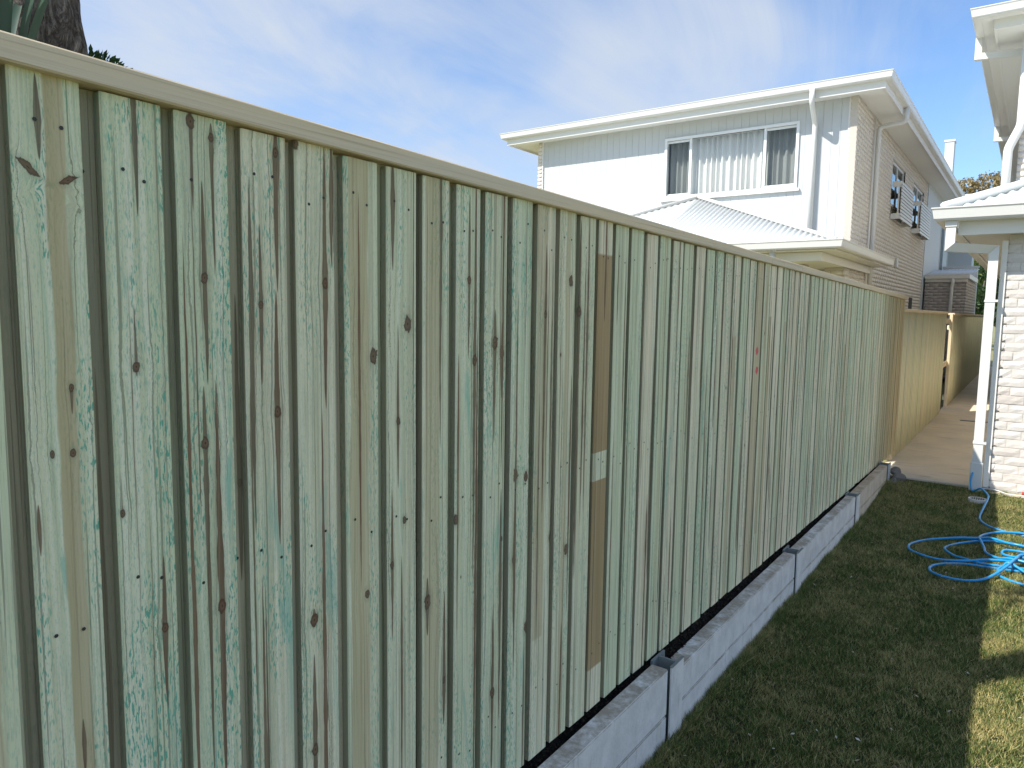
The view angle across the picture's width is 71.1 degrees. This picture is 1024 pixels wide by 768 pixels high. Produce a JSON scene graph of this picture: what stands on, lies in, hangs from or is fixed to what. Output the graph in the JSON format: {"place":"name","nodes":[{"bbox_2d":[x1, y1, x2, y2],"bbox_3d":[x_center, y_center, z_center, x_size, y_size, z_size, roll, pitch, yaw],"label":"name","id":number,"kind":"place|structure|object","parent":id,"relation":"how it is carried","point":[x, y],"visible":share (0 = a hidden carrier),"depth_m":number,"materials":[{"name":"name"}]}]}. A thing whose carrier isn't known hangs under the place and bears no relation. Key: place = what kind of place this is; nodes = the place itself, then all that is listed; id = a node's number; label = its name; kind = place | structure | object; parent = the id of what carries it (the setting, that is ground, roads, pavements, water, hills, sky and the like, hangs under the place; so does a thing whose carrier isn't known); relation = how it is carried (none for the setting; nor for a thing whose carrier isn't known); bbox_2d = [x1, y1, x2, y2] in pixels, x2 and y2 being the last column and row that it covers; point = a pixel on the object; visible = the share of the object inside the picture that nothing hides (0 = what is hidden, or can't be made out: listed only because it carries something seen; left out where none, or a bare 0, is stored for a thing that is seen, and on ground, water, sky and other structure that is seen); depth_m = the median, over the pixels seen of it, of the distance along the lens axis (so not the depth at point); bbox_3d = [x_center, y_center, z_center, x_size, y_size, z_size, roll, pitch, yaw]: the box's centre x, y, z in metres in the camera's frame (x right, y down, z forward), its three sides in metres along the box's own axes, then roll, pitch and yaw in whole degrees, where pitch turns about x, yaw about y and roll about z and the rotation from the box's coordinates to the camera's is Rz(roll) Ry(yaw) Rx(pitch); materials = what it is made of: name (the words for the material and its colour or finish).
{"place":"outdoors","nodes":[
{"label":"outdoors","id":0,"kind":"place"},
{"bbox_2d":[80,0,1010,190],"label":"sky","id":1,"kind":"structure","parent":0,"point":[440,79],"materials":[{"name":"blue"}]},
{"bbox_2d":[521,465,877,767],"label":"soil strip","id":2,"kind":"object","parent":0,"point":[553,741],"visible":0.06,"depth_m":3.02,"materials":[{"name":"black soil"}]},
{"bbox_2d":[0,0,48,39],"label":"strap leaf plant","id":3,"kind":"object","parent":2,"relation":"on","point":[10,12],"visible":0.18,"depth_m":1.66,"materials":[{"name":"green plant"}]},
{"bbox_2d":[13,0,88,55],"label":"tree","id":4,"kind":"object","parent":2,"relation":"on","point":[61,26],"visible":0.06,"depth_m":2.05,"materials":[{"name":"brown plant"}]},
{"bbox_2d":[88,44,132,68],"bbox_3d":[-1.888,-0.066,3.030,0.896,2.665,0.882,5,7,36],"label":"shrub","id":5,"kind":"object","parent":2,"relation":"on","point":[97,54],"visible":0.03,"depth_m":2.94,"materials":[{"name":"green plant"}]},
{"bbox_2d":[0,30,907,767],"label":"paling fence","id":6,"kind":"object","parent":2,"relation":"on","point":[324,446],"visible":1,"depth_m":1.63,"materials":[{"name":"green wood"}]},
{"bbox_2d":[634,477,1023,767],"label":"lawn","id":7,"kind":"structure","parent":0,"point":[862,722],"depth_m":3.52,"materials":[{"name":"plant"}]},
{"bbox_2d":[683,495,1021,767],"bbox_3d":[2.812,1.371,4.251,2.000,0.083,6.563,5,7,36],"label":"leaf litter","id":8,"kind":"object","parent":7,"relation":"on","point":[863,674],"visible":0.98,"depth_m":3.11,"materials":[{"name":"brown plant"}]},
{"bbox_2d":[893,473,906,480],"bbox_3d":[4.086,0.993,7.556,0.127,0.103,0.163,5,7,36],"label":"rock","id":9,"kind":"object","parent":7,"relation":"on","point":[899,476],"visible":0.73,"depth_m":7.52,"materials":[{"name":"grey stone"}]},
{"bbox_2d":[907,472,1023,585],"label":"garden hose","id":10,"kind":"object","parent":7,"relation":"on","point":[1008,560],"visible":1,"depth_m":5.29,"materials":[{"name":"blue plastic"}]},
{"bbox_2d":[968,496,985,503],"bbox_3d":[4.432,1.106,6.823,0.156,0.032,0.156,5,7,36],"label":"drain grate","id":11,"kind":"object","parent":7,"relation":"on","point":[977,499],"visible":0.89,"depth_m":6.80,"materials":[{"name":"white plastic"}]},
{"bbox_2d":[983,488,1023,496],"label":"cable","id":12,"kind":"object","parent":7,"relation":"on","point":[1003,492],"visible":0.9,"depth_m":6.96,"materials":[{"name":"white plastic"}]},
{"bbox_2d":[883,326,1001,462],"bbox_3d":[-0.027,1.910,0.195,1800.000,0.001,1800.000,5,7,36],"label":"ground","id":13,"kind":"structure","parent":0,"point":[943,380],"depth_m":29.74,"materials":[{"name":"beige concrete"}]},
{"bbox_2d":[538,461,890,767],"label":"retaining wall","id":14,"kind":"structure","parent":13,"relation":"on","point":[636,719],"depth_m":3.27,"materials":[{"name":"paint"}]},
{"bbox_2d":[500,69,965,309],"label":"white house","id":15,"kind":"structure","parent":13,"relation":"on","point":[852,177],"depth_m":13.90,"materials":[{"name":"paint"}]},
{"bbox_2d":[659,121,799,201],"bbox_3d":[4.232,-4.280,13.991,2.750,1.250,0.273,5,7,36],"label":"window","id":16,"kind":"structure","parent":15,"relation":"in","point":[760,161],"depth_m":14.00,"materials":[{"name":"white glass"}]},
{"bbox_2d":[890,161,903,210],"bbox_3d":[8.861,-4.486,16.489,0.105,1.020,1.890,5,7,36],"label":"window","id":17,"kind":"structure","parent":15,"relation":"in","point":[899,176],"depth_m":16.52,"materials":[{"name":"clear glass"}]},
{"bbox_2d":[912,184,922,227],"bbox_3d":[10.874,-4.740,19.248,0.105,1.020,2.140,5,7,36],"label":"window","id":18,"kind":"structure","parent":15,"relation":"in","point":[918,195],"depth_m":19.25,"materials":[{"name":"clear glass"}]},
{"bbox_2d":[938,227,944,269],"bbox_3d":[14.526,-4.585,24.232,0.023,1.800,1.000,5,7,36],"label":"downspout","id":19,"kind":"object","parent":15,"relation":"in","point":[942,230],"depth_m":24.09,"materials":[{"name":"white metal"}]},
{"bbox_2d":[923,269,979,378],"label":"brick outbuilding","id":20,"kind":"structure","parent":13,"relation":"on","point":[951,291],"depth_m":20.87,"materials":[{"name":"beige brick"}]},
{"bbox_2d":[944,139,973,265],"bbox_3d":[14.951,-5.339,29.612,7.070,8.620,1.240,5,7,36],"label":"white house","id":21,"kind":"structure","parent":13,"relation":"on","point":[959,259],"depth_m":27.61,"materials":[{"name":"paint"}]},
{"bbox_2d":[942,266,979,313],"bbox_3d":[15.226,-2.248,24.526,1.050,3.510,0.310,5,7,36],"label":"gutter","id":22,"kind":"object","parent":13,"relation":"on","point":[975,274],"depth_m":24.16,"materials":[{"name":"white metal"}]},
{"bbox_2d":[931,0,1023,494],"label":"cream brick house","id":23,"kind":"structure","parent":13,"relation":"on","point":[988,236],"depth_m":7.04,"materials":[{"name":"brick"}]},
{"bbox_2d":[958,170,1000,310],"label":"tree","id":24,"kind":"object","parent":13,"relation":"on","point":[979,186],"visible":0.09,"depth_m":53.31,"materials":[{"name":"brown plant"}]},
{"bbox_2d":[974,259,997,304],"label":"tree","id":25,"kind":"object","parent":13,"relation":"on","point":[982,281],"visible":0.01,"depth_m":45.21,"materials":[{"name":"green plant"}]},
{"bbox_2d":[974,263,1004,326],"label":"tree","id":26,"kind":"object","parent":13,"relation":"on","point":[980,296],"visible":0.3,"depth_m":41.20,"materials":[{"name":"green plant"}]},
{"bbox_2d":[885,366,1023,497],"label":"path","id":27,"kind":"structure","parent":0,"point":[938,448],"depth_m":9.39,"materials":[{"name":"concrete"}]},
{"bbox_2d":[890,466,900,474],"bbox_3d":[4.078,0.927,7.639,0.115,0.090,0.130,1,6,3],"label":"rock","id":28,"kind":"object","parent":27,"relation":"on","point":[894,470],"visible":0.82,"depth_m":7.60,"materials":[{"name":"grey stone"}]},
{"bbox_2d":[885,309,949,460],"bbox_3d":[6.361,-0.224,11.003,0.118,1.786,6.480,5,7,36],"label":"paling fence","id":29,"kind":"object","parent":27,"relation":"on","point":[923,363],"visible":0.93,"depth_m":10.02,"materials":[{"name":"brown wood"}]},
{"bbox_2d":[942,313,983,405],"bbox_3d":[12.131,-0.919,18.908,0.108,1.823,13.138,5,7,36],"label":"paling fence","id":30,"kind":"object","parent":27,"relation":"on","point":[964,350],"visible":0.8,"depth_m":15.82,"materials":[{"name":"brown wood"}]}
]}

